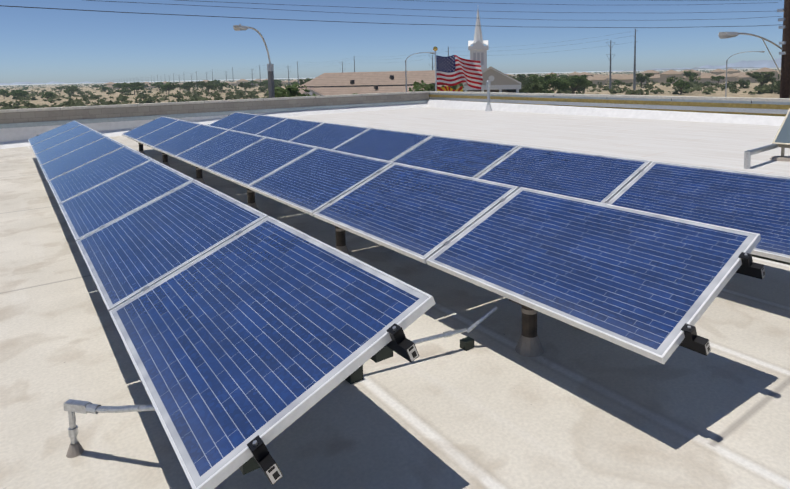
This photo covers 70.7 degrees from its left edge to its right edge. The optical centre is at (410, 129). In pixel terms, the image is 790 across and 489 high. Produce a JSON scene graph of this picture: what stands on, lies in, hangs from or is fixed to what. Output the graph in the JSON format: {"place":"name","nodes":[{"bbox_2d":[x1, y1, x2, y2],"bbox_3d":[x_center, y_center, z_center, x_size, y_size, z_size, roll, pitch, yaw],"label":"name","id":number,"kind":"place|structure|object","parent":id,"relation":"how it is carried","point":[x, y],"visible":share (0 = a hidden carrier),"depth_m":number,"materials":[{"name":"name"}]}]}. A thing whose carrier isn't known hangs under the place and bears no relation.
{"place":"outdoors","nodes":[
{"label":"outdoors","id":0,"kind":"place"},
{"bbox_2d":[0,81,103,84],"bbox_3d":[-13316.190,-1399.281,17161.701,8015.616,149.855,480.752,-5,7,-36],"label":"mountain","id":1,"kind":"structure","parent":0,"point":[52,82],"depth_m":18211.59,"materials":[{"name":"grey stone"}]},
{"bbox_2d":[0,68,780,109],"bbox_3d":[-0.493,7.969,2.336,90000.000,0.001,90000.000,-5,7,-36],"label":"desert ground","id":2,"kind":"structure","parent":0,"point":[40,101],"depth_m":303.15,"materials":[{"name":"beige sand"}]},
{"bbox_2d":[0,89,9,98],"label":"tree","id":3,"kind":"object","parent":2,"relation":"on","point":[2,91],"visible":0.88,"depth_m":310.21,"materials":[{"name":"green plant"}]},
{"bbox_2d":[7,90,25,95],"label":"tree","id":4,"kind":"object","parent":2,"relation":"on","point":[11,92],"visible":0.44,"depth_m":296.58,"materials":[{"name":"green plant"}]},
{"bbox_2d":[12,91,28,96],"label":"tree","id":5,"kind":"object","parent":2,"relation":"on","point":[21,93],"visible":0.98,"depth_m":289.93,"materials":[{"name":"green plant"}]},
{"bbox_2d":[39,92,53,99],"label":"tree","id":6,"kind":"object","parent":2,"relation":"on","point":[49,94],"visible":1,"depth_m":265.76,"materials":[{"name":"green plant"}]},
{"bbox_2d":[68,88,79,93],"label":"bush","id":7,"kind":"object","parent":2,"relation":"on","point":[74,90],"visible":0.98,"depth_m":352.70,"materials":[{"name":"green plant"}]},
{"bbox_2d":[113,87,128,94],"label":"tree","id":8,"kind":"object","parent":2,"relation":"on","point":[123,90],"visible":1,"depth_m":324.36,"materials":[{"name":"green plant"}]},
{"bbox_2d":[115,82,129,87],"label":"tree","id":9,"kind":"object","parent":2,"relation":"on","point":[120,85],"visible":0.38,"depth_m":422.13,"materials":[{"name":"green plant"}]},
{"bbox_2d":[122,82,143,94],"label":"tree","id":10,"kind":"object","parent":2,"relation":"on","point":[135,84],"visible":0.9,"depth_m":346.36,"materials":[{"name":"green plant"}]},
{"bbox_2d":[130,86,144,91],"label":"bush","id":11,"kind":"object","parent":2,"relation":"on","point":[138,88],"visible":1,"depth_m":334.12,"materials":[{"name":"green plant"}]},
{"bbox_2d":[160,81,177,93],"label":"tree","id":12,"kind":"object","parent":2,"relation":"on","point":[168,86],"visible":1,"depth_m":310.07,"materials":[{"name":"green plant"}]},
{"bbox_2d":[181,82,196,90],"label":"tree","id":13,"kind":"object","parent":2,"relation":"on","point":[187,85],"visible":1,"depth_m":349.46,"materials":[{"name":"green plant"}]},
{"bbox_2d":[197,81,215,91],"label":"tree","id":14,"kind":"object","parent":2,"relation":"on","point":[209,85],"visible":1,"depth_m":318.43,"materials":[{"name":"green plant"}]},
{"bbox_2d":[214,82,230,92],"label":"tree","id":15,"kind":"object","parent":2,"relation":"on","point":[223,84],"visible":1,"depth_m":342.14,"materials":[{"name":"green plant"}]},
{"bbox_2d":[238,82,252,88],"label":"tree","id":16,"kind":"object","parent":2,"relation":"on","point":[242,84],"visible":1,"depth_m":338.97,"materials":[{"name":"green plant"}]},
{"bbox_2d":[233,24,274,97],"bbox_3d":[-6.836,0.609,25.158,0.300,10.481,2.821,0,6,16],"label":"street light","id":17,"kind":"object","parent":2,"relation":"on","point":[270,68],"visible":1,"depth_m":25.96,"materials":[{"name":"grey metal"}]},
{"bbox_2d":[257,82,267,86],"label":"bush","id":18,"kind":"object","parent":2,"relation":"on","point":[263,84],"visible":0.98,"depth_m":380.42,"materials":[{"name":"green plant"}]},
{"bbox_2d":[267,83,320,97],"bbox_3d":[-13.564,-1.639,63.934,7.997,7.769,9.781,0,6,9],"label":"tree","id":19,"kind":"object","parent":2,"relation":"on","point":[292,90],"visible":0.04,"depth_m":62.74,"materials":[{"name":"green plant"}]},
{"bbox_2d":[299,78,311,85],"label":"tree","id":20,"kind":"object","parent":2,"relation":"on","point":[305,81],"visible":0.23,"depth_m":236.84,"materials":[{"name":"green plant"}]},
{"bbox_2d":[94,29,637,89],"bbox_3d":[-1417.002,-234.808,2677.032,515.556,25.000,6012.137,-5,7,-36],"label":"utility poles","id":21,"kind":"object","parent":2,"relation":"on","point":[610,54],"visible":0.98,"depth_m":307.19,"materials":[{"name":"brown metal"}]},
{"bbox_2d":[0,69,780,109],"bbox_3d":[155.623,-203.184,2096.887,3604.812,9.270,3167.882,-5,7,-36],"label":"desert shrubs","id":22,"kind":"object","parent":2,"relation":"on","point":[695,85],"visible":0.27,"depth_m":236.74,"materials":[{"name":"green plant"}]},
{"bbox_2d":[0,0,789,97],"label":"utility pole wires","id":23,"kind":"object","parent":2,"relation":"on","point":[785,72],"visible":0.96,"depth_m":20.00,"materials":[{"name":"black"}]},
{"bbox_2d":[718,32,782,73],"bbox_3d":[11.772,-2.613,19.235,3.816,1.457,0.300,-5,7,-32],"label":"street light","id":24,"kind":"object","parent":23,"relation":"attached to","point":[722,35],"visible":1,"depth_m":18.79,"materials":[{"name":"grey metal"}]},
{"bbox_2d":[286,10,520,95],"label":"church","id":25,"kind":"structure","parent":2,"relation":"on","point":[343,83],"depth_m":124.16,"materials":[{"name":"tile"}]},
{"bbox_2d":[405,52,434,91],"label":"street light","id":26,"kind":"object","parent":2,"relation":"on","point":[405,66],"visible":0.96,"depth_m":79.58,"materials":[{"name":"grey metal"}]},
{"bbox_2d":[409,80,463,91],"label":"bushes","id":27,"kind":"object","parent":2,"relation":"on","point":[427,87],"visible":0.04,"depth_m":63.71,"materials":[{"name":"green plant"}]},
{"bbox_2d":[104,67,780,88],"bbox_3d":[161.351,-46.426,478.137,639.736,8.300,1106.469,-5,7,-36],"label":"hills","id":28,"kind":"structure","parent":2,"relation":"on","point":[733,75],"depth_m":347.37,"materials":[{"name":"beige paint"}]},
{"bbox_2d":[433,46,482,91],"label":"flagpole flags","id":29,"kind":"object","parent":2,"relation":"on","point":[453,70],"visible":0.73,"depth_m":35.95,"materials":[{"name":"multicoloured fabric"}]},
{"bbox_2d":[521,77,530,83],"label":"bush","id":30,"kind":"object","parent":2,"relation":"on","point":[524,81],"visible":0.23,"depth_m":223.44,"materials":[{"name":"green plant"}]},
{"bbox_2d":[517,74,536,84],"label":"tree","id":31,"kind":"object","parent":2,"relation":"on","point":[521,76],"visible":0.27,"depth_m":246.19,"materials":[{"name":"green plant"}]},
{"bbox_2d":[519,82,553,92],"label":"bush","id":32,"kind":"object","parent":2,"relation":"on","point":[528,87],"visible":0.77,"depth_m":114.62,"materials":[{"name":"green plant"}]},
{"bbox_2d":[529,73,570,91],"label":"tree","id":33,"kind":"object","parent":2,"relation":"on","point":[555,82],"visible":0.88,"depth_m":143.21,"materials":[{"name":"green plant"}]},
{"bbox_2d":[561,85,583,91],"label":"bush","id":34,"kind":"object","parent":2,"relation":"on","point":[578,89],"visible":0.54,"depth_m":184.85,"materials":[{"name":"green plant"}]},
{"bbox_2d":[559,74,587,93],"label":"tree","id":35,"kind":"object","parent":2,"relation":"on","point":[584,76],"visible":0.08,"depth_m":184.35,"materials":[{"name":"green plant"}]},
{"bbox_2d":[560,76,592,93],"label":"tree","id":36,"kind":"object","parent":2,"relation":"on","point":[578,81],"visible":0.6,"depth_m":165.79,"materials":[{"name":"green plant"}]},
{"bbox_2d":[580,83,596,92],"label":"tree","id":37,"kind":"object","parent":2,"relation":"on","point":[592,85],"visible":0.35,"depth_m":208.45,"materials":[{"name":"green plant"}]},
{"bbox_2d":[613,80,625,86],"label":"tree","id":38,"kind":"object","parent":2,"relation":"on","point":[618,83],"visible":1,"depth_m":257.95,"materials":[{"name":"green plant"}]},
{"bbox_2d":[636,73,653,87],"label":"tree","id":39,"kind":"object","parent":2,"relation":"on","point":[640,77],"visible":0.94,"depth_m":258.07,"materials":[{"name":"green plant"}]},
{"bbox_2d":[666,76,700,93],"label":"tree","id":40,"kind":"object","parent":2,"relation":"on","point":[680,84],"visible":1,"depth_m":179.81,"materials":[{"name":"green plant"}]},
{"bbox_2d":[683,70,697,76],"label":"tree","id":41,"kind":"object","parent":2,"relation":"on","point":[689,73],"visible":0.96,"depth_m":321.49,"materials":[{"name":"green plant"}]},
{"bbox_2d":[710,76,724,82],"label":"tree","id":42,"kind":"object","parent":2,"relation":"on","point":[714,78],"visible":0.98,"depth_m":285.91,"materials":[{"name":"green plant"}]},
{"bbox_2d":[731,79,749,84],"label":"tree","id":43,"kind":"object","parent":2,"relation":"on","point":[741,82],"visible":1,"depth_m":219.86,"materials":[{"name":"green plant"}]},
{"bbox_2d":[725,51,764,96],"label":"street light","id":44,"kind":"object","parent":2,"relation":"on","point":[726,69],"visible":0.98,"depth_m":86.48,"materials":[{"name":"grey metal"}]},
{"bbox_2d":[745,72,776,85],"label":"tree","id":45,"kind":"object","parent":2,"relation":"on","point":[764,78],"visible":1,"depth_m":197.59,"materials":[{"name":"green plant"}]},
{"bbox_2d":[772,80,779,88],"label":"bush","id":46,"kind":"object","parent":2,"relation":"on","point":[777,85],"visible":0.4,"depth_m":168.17,"materials":[{"name":"green plant"}]},
{"bbox_2d":[0,0,783,82],"label":"sky","id":47,"kind":"structure","parent":0,"point":[38,45],"materials":[{"name":"blue"}]},
{"bbox_2d":[0,107,789,488],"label":"building roof","id":48,"kind":"structure","parent":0,"point":[570,407],"depth_m":2.97,"materials":[{"name":"beige concrete"}]},
{"bbox_2d":[63,305,497,457],"bbox_3d":[-0.445,1.216,2.811,2.266,0.343,0.446,-4,6,-27],"label":"conduit run","id":49,"kind":"object","parent":48,"relation":"on","point":[72,407],"visible":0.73,"depth_m":2.47,"materials":[{"name":"grey metal"}]},
{"bbox_2d":[0,91,789,148],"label":"parapet walls","id":50,"kind":"structure","parent":48,"relation":"on","point":[19,127],"depth_m":20.72,"materials":[{"name":"paint"}]},
{"bbox_2d":[36,115,789,485],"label":"panel mounting brackets","id":51,"kind":"object","parent":48,"relation":"on","point":[406,349],"visible":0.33,"depth_m":2.52,"materials":[{"name":"black metal"}]},
{"bbox_2d":[28,120,81,145],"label":"solar panel","id":52,"kind":"object","parent":51,"relation":"on","point":[52,132],"visible":0.77,"depth_m":11.94,"materials":[{"name":"glass"}]},
{"bbox_2d":[31,124,92,153],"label":"solar panel","id":53,"kind":"object","parent":51,"relation":"on","point":[48,143],"visible":0.79,"depth_m":10.58,"materials":[{"name":"glass"}]},
{"bbox_2d":[35,130,105,164],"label":"solar panel","id":54,"kind":"object","parent":51,"relation":"on","point":[65,147],"visible":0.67,"depth_m":9.23,"materials":[{"name":"glass"}]},
{"bbox_2d":[40,136,125,181],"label":"solar panel","id":55,"kind":"object","parent":51,"relation":"on","point":[70,161],"visible":0.81,"depth_m":7.86,"materials":[{"name":"glass"}]},
{"bbox_2d":[48,146,151,203],"bbox_3d":[-3.722,0.500,6.612,0.990,0.036,1.650,-31,21,-31],"label":"solar panel","id":56,"kind":"object","parent":51,"relation":"on","point":[87,176],"visible":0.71,"depth_m":6.51,"materials":[{"name":"glass"}]},
{"bbox_2d":[58,159,193,240],"bbox_3d":[-2.736,0.609,5.268,0.990,0.036,1.650,-31,21,-31],"label":"solar panel","id":57,"kind":"object","parent":51,"relation":"on","point":[93,209],"visible":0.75,"depth_m":5.13,"materials":[{"name":"glass"}]},
{"bbox_2d":[122,116,178,140],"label":"solar panel","id":58,"kind":"object","parent":51,"relation":"on","point":[134,134],"visible":0.75,"depth_m":12.64,"materials":[{"name":"glass"}]},
{"bbox_2d":[136,120,200,147],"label":"solar panel","id":59,"kind":"object","parent":51,"relation":"on","point":[160,135],"visible":0.81,"depth_m":11.29,"materials":[{"name":"glass"}]},
{"bbox_2d":[76,179,267,310],"bbox_3d":[-1.750,0.718,3.925,0.990,0.036,1.650,-31,21,-31],"label":"solar panel","id":60,"kind":"object","parent":51,"relation":"on","point":[131,255],"visible":0.79,"depth_m":3.74,"materials":[{"name":"glass"}]},
{"bbox_2d":[153,124,228,157],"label":"solar panel","id":61,"kind":"object","parent":51,"relation":"on","point":[186,140],"visible":0.81,"depth_m":9.93,"materials":[{"name":"glass"}]},
{"bbox_2d":[175,130,265,170],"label":"solar panel","id":62,"kind":"object","parent":51,"relation":"on","point":[212,151],"visible":0.79,"depth_m":8.58,"materials":[{"name":"glass"}]},
{"bbox_2d":[209,112,257,128],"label":"solar panel","id":63,"kind":"object","parent":51,"relation":"on","point":[232,120],"visible":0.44,"depth_m":13.77,"materials":[{"name":"glass"}]},
{"bbox_2d":[229,115,287,133],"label":"solar panel","id":64,"kind":"object","parent":51,"relation":"on","point":[257,124],"visible":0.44,"depth_m":12.41,"materials":[{"name":"glass"}]},
{"bbox_2d":[205,137,317,188],"bbox_3d":[-2.001,0.390,7.328,0.990,0.036,1.650,-31,21,-31],"label":"solar panel","id":65,"kind":"object","parent":51,"relation":"on","point":[246,167],"visible":0.81,"depth_m":7.22,"materials":[{"name":"glass"}]},
{"bbox_2d":[109,216,435,488],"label":"solar panel","id":66,"kind":"object","parent":51,"relation":"on","point":[268,329],"visible":1,"depth_m":2.29,"materials":[{"name":"glass"}]},
{"bbox_2d":[256,118,323,140],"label":"solar panel","id":67,"kind":"object","parent":51,"relation":"on","point":[288,129],"visible":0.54,"depth_m":11.06,"materials":[{"name":"glass"}]},
{"bbox_2d":[248,147,393,215],"bbox_3d":[-1.016,0.500,5.984,0.990,0.036,1.650,-31,21,-31],"label":"solar panel","id":68,"kind":"object","parent":51,"relation":"on","point":[313,181],"visible":0.81,"depth_m":5.85,"materials":[{"name":"glass"}]},
{"bbox_2d":[291,122,369,148],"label":"solar panel","id":69,"kind":"object","parent":51,"relation":"on","point":[326,135],"visible":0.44,"depth_m":9.71,"materials":[{"name":"glass"}]},
{"bbox_2d":[333,128,432,160],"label":"solar panel","id":70,"kind":"object","parent":51,"relation":"on","point":[385,144],"visible":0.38,"depth_m":8.36,"materials":[{"name":"glass"}]},
{"bbox_2d":[313,162,518,263],"bbox_3d":[-0.028,0.611,4.642,0.990,0.036,1.650,-31,21,-31],"label":"solar panel","id":71,"kind":"object","parent":51,"relation":"on","point":[421,214],"visible":0.83,"depth_m":4.48,"materials":[{"name":"glass"}]},
{"bbox_2d":[392,135,519,177],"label":"solar panel","id":72,"kind":"object","parent":51,"relation":"on","point":[465,157],"visible":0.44,"depth_m":7.00,"materials":[{"name":"glass"}]},
{"bbox_2d":[477,145,651,202],"bbox_3d":[1.438,0.472,5.708,0.990,0.037,1.650,-31,21,-31],"label":"solar panel","id":73,"kind":"object","parent":51,"relation":"on","point":[594,177],"visible":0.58,"depth_m":5.63,"materials":[{"name":"glass"}]},
{"bbox_2d":[426,187,760,363],"bbox_3d":[0.960,0.719,3.300,0.990,0.036,1.650,-31,21,-31],"label":"solar panel","id":74,"kind":"object","parent":51,"relation":"on","point":[646,284],"visible":0.94,"depth_m":3.07,"materials":[{"name":"glass"}]},
{"bbox_2d":[607,161,789,262],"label":"solar panel","id":75,"kind":"object","parent":51,"relation":"on","point":[758,203],"visible":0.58,"depth_m":4.43,"materials":[{"name":"glass"}]},
{"bbox_2d":[485,80,491,110],"bbox_3d":[3.417,-1.502,24.469,0.335,1.360,0.340,-5,7,-36],"label":"roof vent pipe","id":76,"kind":"object","parent":48,"relation":"on","point":[488,85],"visible":1,"depth_m":24.41,"materials":[{"name":"silver metal"}]},
{"bbox_2d":[744,108,789,168],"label":"solar panel","id":77,"kind":"object","parent":48,"relation":"on","point":[782,139],"visible":1,"depth_m":9.87,"materials":[{"name":"grey metal"}]},
{"bbox_2d":[607,58,780,70],"bbox_3d":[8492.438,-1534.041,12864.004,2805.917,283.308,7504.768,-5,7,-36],"label":"mountain","id":78,"kind":"structure","parent":0,"point":[760,63],"depth_m":13620.36,"materials":[{"name":"grey stone"}]},
{"bbox_2d":[625,67,780,70],"bbox_3d":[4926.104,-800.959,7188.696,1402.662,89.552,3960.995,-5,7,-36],"label":"hills","id":79,"kind":"structure","parent":0,"point":[696,68],"depth_m":7940.03,"materials":[{"name":"grey stone"}]}
]}

